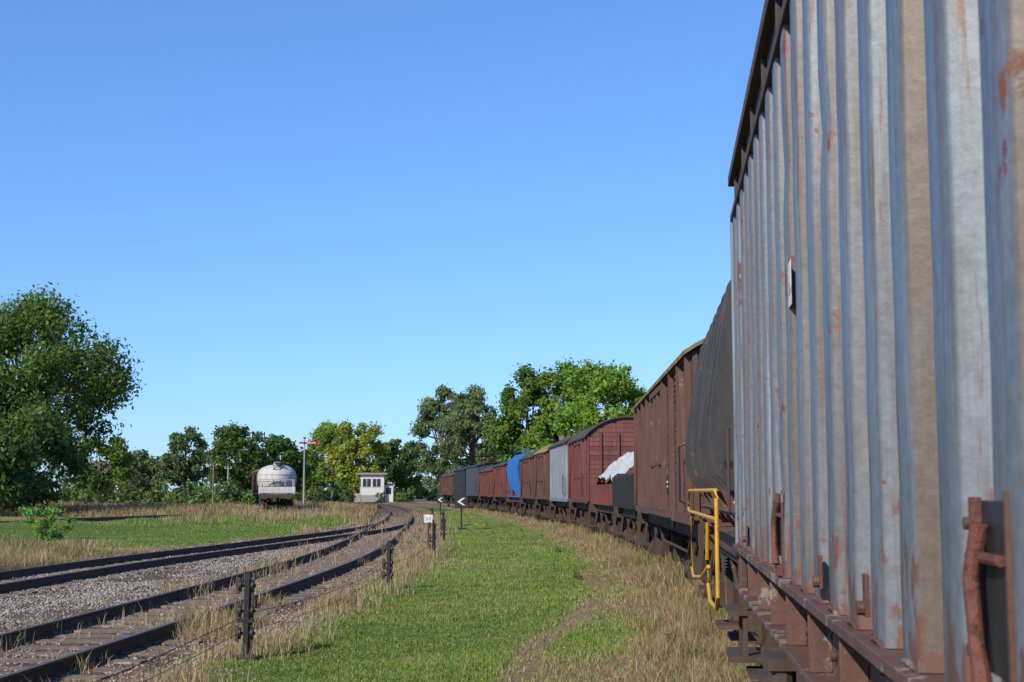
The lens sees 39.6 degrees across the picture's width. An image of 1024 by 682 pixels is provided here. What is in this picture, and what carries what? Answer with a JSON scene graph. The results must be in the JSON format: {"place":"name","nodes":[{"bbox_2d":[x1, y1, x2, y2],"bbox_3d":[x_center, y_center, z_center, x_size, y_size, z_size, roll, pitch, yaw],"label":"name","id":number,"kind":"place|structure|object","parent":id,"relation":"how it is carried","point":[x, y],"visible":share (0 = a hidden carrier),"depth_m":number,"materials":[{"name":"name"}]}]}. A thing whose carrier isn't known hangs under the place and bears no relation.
{"place":"outdoors","nodes":[
{"label":"outdoors","id":0,"kind":"place"},
{"bbox_2d":[0,491,724,681],"bbox_3d":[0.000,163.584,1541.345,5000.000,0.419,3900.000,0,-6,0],"label":"ground","id":1,"kind":"structure","parent":0,"point":[417,507],"depth_m":21.70,"materials":[{"name":"soil"}]},
{"bbox_2d":[0,410,52,514],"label":"broadleaf tree","id":2,"kind":"object","parent":1,"relation":"on","point":[15,451],"visible":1,"depth_m":90.50,"materials":[{"name":"green plant"}]},
{"bbox_2d":[0,338,69,465],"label":"broadleaf tree","id":3,"kind":"object","parent":1,"relation":"on","point":[7,389],"visible":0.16,"depth_m":100.85,"materials":[{"name":"green plant"}]},
{"bbox_2d":[17,504,76,540],"bbox_3d":[-15.566,6.104,47.550,1.856,1.305,1.541,2,-6,-22],"label":"shrub","id":4,"kind":"object","parent":1,"relation":"on","point":[53,511],"visible":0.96,"depth_m":47.48,"materials":[{"name":"green plant"}]},
{"bbox_2d":[0,385,95,512],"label":"broadleaf tree","id":5,"kind":"object","parent":1,"relation":"on","point":[41,421],"visible":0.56,"depth_m":97.17,"materials":[{"name":"green plant"}]},
{"bbox_2d":[0,281,145,509],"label":"broadleaf tree","id":6,"kind":"object","parent":1,"relation":"on","point":[51,319],"visible":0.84,"depth_m":103.73,"materials":[{"name":"green plant"}]},
{"bbox_2d":[64,434,137,503],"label":"broadleaf tree","id":7,"kind":"object","parent":1,"relation":"on","point":[118,457],"visible":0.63,"depth_m":148.66,"materials":[{"name":"green plant"}]},
{"bbox_2d":[105,449,169,500],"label":"broadleaf tree","id":8,"kind":"object","parent":1,"relation":"on","point":[145,466],"visible":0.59,"depth_m":177.50,"materials":[{"name":"green plant"}]},
{"bbox_2d":[158,426,211,502],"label":"broadleaf tree","id":9,"kind":"object","parent":1,"relation":"on","point":[182,472],"visible":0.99,"depth_m":163.56,"materials":[{"name":"green plant"}]},
{"bbox_2d":[0,499,378,571],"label":"meadow grass","id":10,"kind":"structure","parent":1,"relation":"on","point":[15,554],"depth_m":65.45,"materials":[{"name":"green plant"}]},
{"bbox_2d":[0,504,379,522],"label":"railway track","id":11,"kind":"structure","parent":1,"relation":"on","point":[95,519],"depth_m":77.92,"materials":[{"name":"brown metal"}]},
{"bbox_2d":[0,502,419,681],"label":"railway track","id":12,"kind":"structure","parent":1,"relation":"on","point":[58,668],"depth_m":19.07,"materials":[{"name":"grey gravel"}]},
{"bbox_2d":[0,521,419,598],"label":"railway track","id":13,"kind":"structure","parent":1,"relation":"on","point":[105,566],"depth_m":34.15,"materials":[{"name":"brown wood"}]},
{"bbox_2d":[210,463,216,503],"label":"telegraph pole","id":14,"kind":"object","parent":1,"relation":"on","point":[213,465],"visible":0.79,"depth_m":154.15,"materials":[{"name":"brown wood"}]},
{"bbox_2d":[0,523,449,681],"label":"ballast gravel","id":15,"kind":"structure","parent":1,"relation":"on","point":[85,596],"depth_m":23.72,"materials":[{"name":"grey gravel"}]},
{"bbox_2d":[225,466,231,500],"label":"telegraph pole","id":16,"kind":"object","parent":1,"relation":"on","point":[228,468],"visible":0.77,"depth_m":159.28,"materials":[{"name":"concrete"}]},
{"bbox_2d":[0,510,462,681],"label":"dry grass tufts","id":17,"kind":"object","parent":1,"relation":"on","point":[214,623],"visible":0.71,"depth_m":19.87,"materials":[{"name":"beige plant"}]},
{"bbox_2d":[204,420,269,491],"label":"broadleaf tree","id":18,"kind":"object","parent":1,"relation":"on","point":[231,443],"visible":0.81,"depth_m":187.32,"materials":[{"name":"green plant"}]},
{"bbox_2d":[35,446,438,498],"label":"distant treeline","id":19,"kind":"object","parent":1,"relation":"on","point":[209,485],"visible":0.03,"depth_m":255.16,"materials":[{"name":"green plant"}]},
{"bbox_2d":[37,477,450,505],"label":"hedge bushes","id":20,"kind":"object","parent":1,"relation":"on","point":[203,494],"visible":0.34,"depth_m":156.24,"materials":[{"name":"green plant"}]},
{"bbox_2d":[232,571,258,660],"bbox_3d":[-2.620,2.776,13.986,0.240,1.011,0.240,0,-6,-2],"label":"signal wire post","id":21,"kind":"object","parent":1,"relation":"on","point":[247,621],"visible":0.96,"depth_m":13.97,"materials":[{"name":"grey metal"}]},
{"bbox_2d":[96,518,444,681],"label":"signal wire","id":22,"kind":"object","parent":1,"relation":"on","point":[255,628],"visible":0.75,"depth_m":13.43,"materials":[{"name":"black metal"}]},
{"bbox_2d":[255,433,312,494],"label":"broadleaf tree","id":23,"kind":"object","parent":1,"relation":"on","point":[286,449],"visible":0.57,"depth_m":197.51,"materials":[{"name":"green plant"}]},
{"bbox_2d":[299,434,319,505],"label":"semaphore signal","id":24,"kind":"object","parent":1,"relation":"on","point":[304,461],"visible":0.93,"depth_m":133.52,"materials":[{"name":"metal"}]},
{"bbox_2d":[295,453,328,496],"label":"broadleaf tree","id":25,"kind":"object","parent":1,"relation":"on","point":[312,482],"visible":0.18,"depth_m":231.51,"materials":[{"name":"green plant"}]},
{"bbox_2d":[311,488,331,502],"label":"shrub","id":26,"kind":"object","parent":1,"relation":"on","point":[319,492],"visible":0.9,"depth_m":180.62,"materials":[{"name":"green plant"}]},
{"bbox_2d":[306,420,357,499],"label":"broadleaf tree","id":27,"kind":"object","parent":1,"relation":"on","point":[324,432],"visible":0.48,"depth_m":220.83,"materials":[{"name":"green plant"}]},
{"bbox_2d":[339,489,355,502],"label":"shrub","id":28,"kind":"object","parent":1,"relation":"on","point":[346,492],"visible":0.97,"depth_m":186.82,"materials":[{"name":"green plant"}]},
{"bbox_2d":[320,419,388,492],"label":"broadleaf tree","id":29,"kind":"object","parent":1,"relation":"on","point":[358,452],"visible":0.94,"depth_m":210.13,"materials":[{"name":"green plant"}]},
{"bbox_2d":[354,472,394,501],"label":"white station hut","id":30,"kind":"object","parent":1,"relation":"on","point":[372,484],"visible":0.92,"depth_m":196.75,"materials":[{"name":"paint"}]},
{"bbox_2d":[360,479,380,487],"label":"windows and door","id":31,"kind":"structure","parent":30,"relation":"in","point":[366,482],"depth_m":196.75,"materials":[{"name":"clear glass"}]},
{"bbox_2d":[374,491,385,502],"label":"shrub","id":32,"kind":"object","parent":1,"relation":"on","point":[380,500],"visible":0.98,"depth_m":185.77,"materials":[{"name":"green plant"}]},
{"bbox_2d":[382,541,393,589],"bbox_3d":[-2.070,3.820,23.731,0.240,0.971,0.240,0,-6,3],"label":"signal wire post","id":33,"kind":"object","parent":1,"relation":"on","point":[389,575],"visible":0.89,"depth_m":23.73,"materials":[{"name":"grey metal"}]},
{"bbox_2d":[371,438,428,495],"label":"broadleaf tree","id":34,"kind":"object","parent":1,"relation":"on","point":[400,464],"visible":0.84,"depth_m":221.99,"materials":[{"name":"green plant"}]},
{"bbox_2d":[136,510,668,681],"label":"lawn grass","id":35,"kind":"structure","parent":1,"relation":"on","point":[432,664],"depth_m":17.71,"materials":[{"name":"green plant"}]},
{"bbox_2d":[424,515,432,547],"bbox_3d":[-2.330,5.328,39.653,0.240,0.970,0.065,0,-6,0],"label":"distance marker sign","id":36,"kind":"object","parent":1,"relation":"on","point":[428,518],"visible":0.81,"depth_m":39.66,"materials":[{"name":"white metal"}]},
{"bbox_2d":[429,519,437,557],"bbox_3d":[-1.930,4.906,34.677,0.240,1.100,0.240,0,-6,-3],"label":"signal wire post","id":37,"kind":"object","parent":1,"relation":"on","point":[433,525],"visible":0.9,"depth_m":34.67,"materials":[{"name":"grey metal"}]},
{"bbox_2d":[239,569,631,681],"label":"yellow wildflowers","id":38,"kind":"object","parent":1,"relation":"on","point":[468,640],"visible":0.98,"depth_m":14.37,"materials":[{"name":"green plant"}]},
{"bbox_2d":[407,383,466,494],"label":"poplar tree","id":39,"kind":"object","parent":1,"relation":"on","point":[431,408],"visible":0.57,"depth_m":184.00,"materials":[{"name":"green plant"}]},
{"bbox_2d":[437,495,447,519],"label":"point indicator lantern","id":40,"kind":"object","parent":1,"relation":"on","point":[440,499],"visible":0.57,"depth_m":77.39,"materials":[{"name":"black metal"}]},
{"bbox_2d":[440,510,444,528],"bbox_3d":[-2.900,7.565,59.535,0.240,0.951,0.240,1,-6,-6],"label":"signal wire post","id":41,"kind":"object","parent":1,"relation":"on","point":[442,513],"visible":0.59,"depth_m":59.53,"materials":[{"name":"grey metal"}]},
{"bbox_2d":[440,516,445,540],"bbox_3d":[-2.250,6.220,46.605,0.240,0.951,0.240,0,-6,0],"label":"signal wire post","id":42,"kind":"object","parent":1,"relation":"on","point":[443,527],"visible":0.94,"depth_m":46.59,"materials":[{"name":"grey metal"}]},
{"bbox_2d":[455,493,470,529],"bbox_3d":[-2.043,7.151,59.576,0.655,1.529,0.355,0,-6,0],"label":"point indicator lantern","id":43,"kind":"object","parent":1,"relation":"on","point":[461,500],"visible":0.88,"depth_m":59.45,"materials":[{"name":"black metal"}]},
{"bbox_2d":[433,383,501,472],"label":"poplar tree","id":44,"kind":"object","parent":1,"relation":"on","point":[467,419],"visible":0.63,"depth_m":178.45,"materials":[{"name":"green plant"}]},
{"bbox_2d":[397,502,564,521],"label":"railway track","id":45,"kind":"structure","parent":1,"relation":"on","point":[454,507],"depth_m":147.09,"materials":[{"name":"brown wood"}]},
{"bbox_2d":[439,472,474,506],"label":"brown plank boxcar","id":46,"kind":"object","parent":45,"relation":"on","point":[446,486],"visible":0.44,"depth_m":136.59,"materials":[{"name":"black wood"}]},
{"bbox_2d":[454,466,488,508],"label":"dark ribbed boxcar","id":47,"kind":"object","parent":45,"relation":"on","point":[459,480],"visible":0.13,"depth_m":124.12,"materials":[{"name":"black metal"}]},
{"bbox_2d":[465,462,504,510],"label":"dark ribbed boxcar","id":48,"kind":"object","parent":45,"relation":"on","point":[472,471],"visible":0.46,"depth_m":112.35,"materials":[{"name":"black metal"}]},
{"bbox_2d":[478,465,517,511],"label":"redbrown boxcar","id":49,"kind":"object","parent":45,"relation":"on","point":[485,484],"visible":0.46,"depth_m":102.06,"materials":[{"name":"red metal"}]},
{"bbox_2d":[493,461,517,514],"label":"redbrown boxcar","id":50,"kind":"object","parent":45,"relation":"on","point":[501,488],"visible":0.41,"depth_m":89.51,"materials":[{"name":"red metal"}]},
{"bbox_2d":[507,448,545,517],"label":"blue hopper wagon","id":51,"kind":"object","parent":45,"relation":"on","point":[513,470],"visible":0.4,"depth_m":82.23,"materials":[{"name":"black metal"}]},
{"bbox_2d":[519,450,574,520],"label":"brown plank boxcar","id":52,"kind":"object","parent":45,"relation":"on","point":[527,478],"visible":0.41,"depth_m":73.40,"materials":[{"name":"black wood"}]},
{"bbox_2d":[534,444,574,522],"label":"brown plank boxcar","id":53,"kind":"object","parent":45,"relation":"on","point":[541,476],"visible":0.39,"depth_m":66.09,"materials":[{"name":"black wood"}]},
{"bbox_2d":[548,435,611,526],"bbox_3d":[3.292,5.834,59.145,3.050,4.040,8.936,0,-6,-3],"label":"grey ribbed boxcar","id":54,"kind":"object","parent":45,"relation":"on","point":[558,498],"visible":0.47,"depth_m":58.07,"materials":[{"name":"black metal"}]},
{"bbox_2d":[567,416,649,536],"bbox_3d":[3.728,4.926,50.983,3.050,4.140,7.531,0,-6,-3],"label":"redbrown plank boxcar","id":55,"kind":"object","parent":45,"relation":"on","point":[595,451],"visible":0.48,"depth_m":47.98,"materials":[{"name":"red wood"}]},
{"bbox_2d":[590,452,671,544],"bbox_3d":[4.022,4.677,42.780,2.900,2.921,8.426,0,-6,-1],"label":"brown low open wagon","id":56,"kind":"object","parent":45,"relation":"on","point":[601,495],"visible":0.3,"depth_m":41.90,"materials":[{"name":"black metal"}]},
{"bbox_2d":[612,473,688,555],"bbox_3d":[4.125,4.256,34.897,2.900,2.110,7.324,0,-6,0],"label":"black low ribbed wagon","id":57,"kind":"object","parent":45,"relation":"on","point":[623,493],"visible":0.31,"depth_m":34.34,"materials":[{"name":"metal"}]},
{"bbox_2d":[632,337,721,583],"bbox_3d":[3.906,2.284,24.650,3.050,3.890,14.031,0,-6,2],"label":"brown plank boxcar","id":58,"kind":"object","parent":45,"relation":"on","point":[663,483],"visible":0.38,"depth_m":22.51,"materials":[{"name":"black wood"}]},
{"bbox_2d":[684,280,778,645],"bbox_3d":[3.322,1.280,13.865,3.060,3.633,7.850,-1,-6,5],"label":"black side discharge hopper wagon","id":59,"kind":"object","parent":45,"relation":"on","point":[710,420],"visible":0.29,"depth_m":12.22,"materials":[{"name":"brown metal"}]},
{"bbox_2d":[725,0,1023,681],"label":"grey corrugated hopper wagon","id":60,"kind":"object","parent":45,"relation":"on","point":[876,177],"visible":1,"depth_m":3.26,"materials":[{"name":"metal"}]},
{"bbox_2d":[482,361,561,461],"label":"broadleaf tree","id":61,"kind":"object","parent":1,"relation":"on","point":[509,428],"visible":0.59,"depth_m":163.61,"materials":[{"name":"green plant"}]},
{"bbox_2d":[521,357,580,453],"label":"broadleaf tree","id":62,"kind":"object","parent":1,"relation":"on","point":[548,380],"visible":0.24,"depth_m":159.99,"materials":[{"name":"green plant"}]},
{"bbox_2d":[573,569,582,578],"bbox_3d":[1.224,4.400,26.672,0.207,0.259,0.197,-2,-6,16],"label":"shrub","id":63,"kind":"object","parent":1,"relation":"on","point":[579,575],"visible":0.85,"depth_m":26.67,"materials":[{"name":"green plant"}]},
{"bbox_2d":[544,359,645,438],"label":"broadleaf tree","id":64,"kind":"object","parent":1,"relation":"on","point":[598,384],"visible":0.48,"depth_m":147.84,"materials":[{"name":"green plant"}]},
{"bbox_2d":[451,505,779,681],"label":"dry grass verge","id":65,"kind":"structure","parent":1,"relation":"on","point":[702,644],"depth_m":17.36,"materials":[{"name":"beige plant"}]},
{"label":"railway track","id":66,"kind":"structure","parent":1,"relation":"on","visible":0},
{"bbox_2d":[252,469,283,507],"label":"brown plank boxcar","id":67,"kind":"object","parent":66,"relation":"on","point":[255,486],"visible":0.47,"depth_m":120.85,"materials":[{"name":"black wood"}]},
{"bbox_2d":[257,462,296,509],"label":"white silo wagon","id":68,"kind":"object","parent":66,"relation":"on","point":[275,480],"visible":0.97,"depth_m":106.17,"materials":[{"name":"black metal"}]},
{"bbox_2d":[0,0,764,490],"label":"sky","id":69,"kind":"structure","parent":0,"point":[297,215],"materials":[{"name":"blue"}]},
{"bbox_2d":[664,632,682,642],"bbox_3d":[1.625,3.083,14.491,0.215,0.254,0.200,-6,-8,44],"label":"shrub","id":70,"kind":"object","parent":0,"point":[672,635],"visible":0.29,"depth_m":14.53,"materials":[{"name":"brown plant"}]}
]}

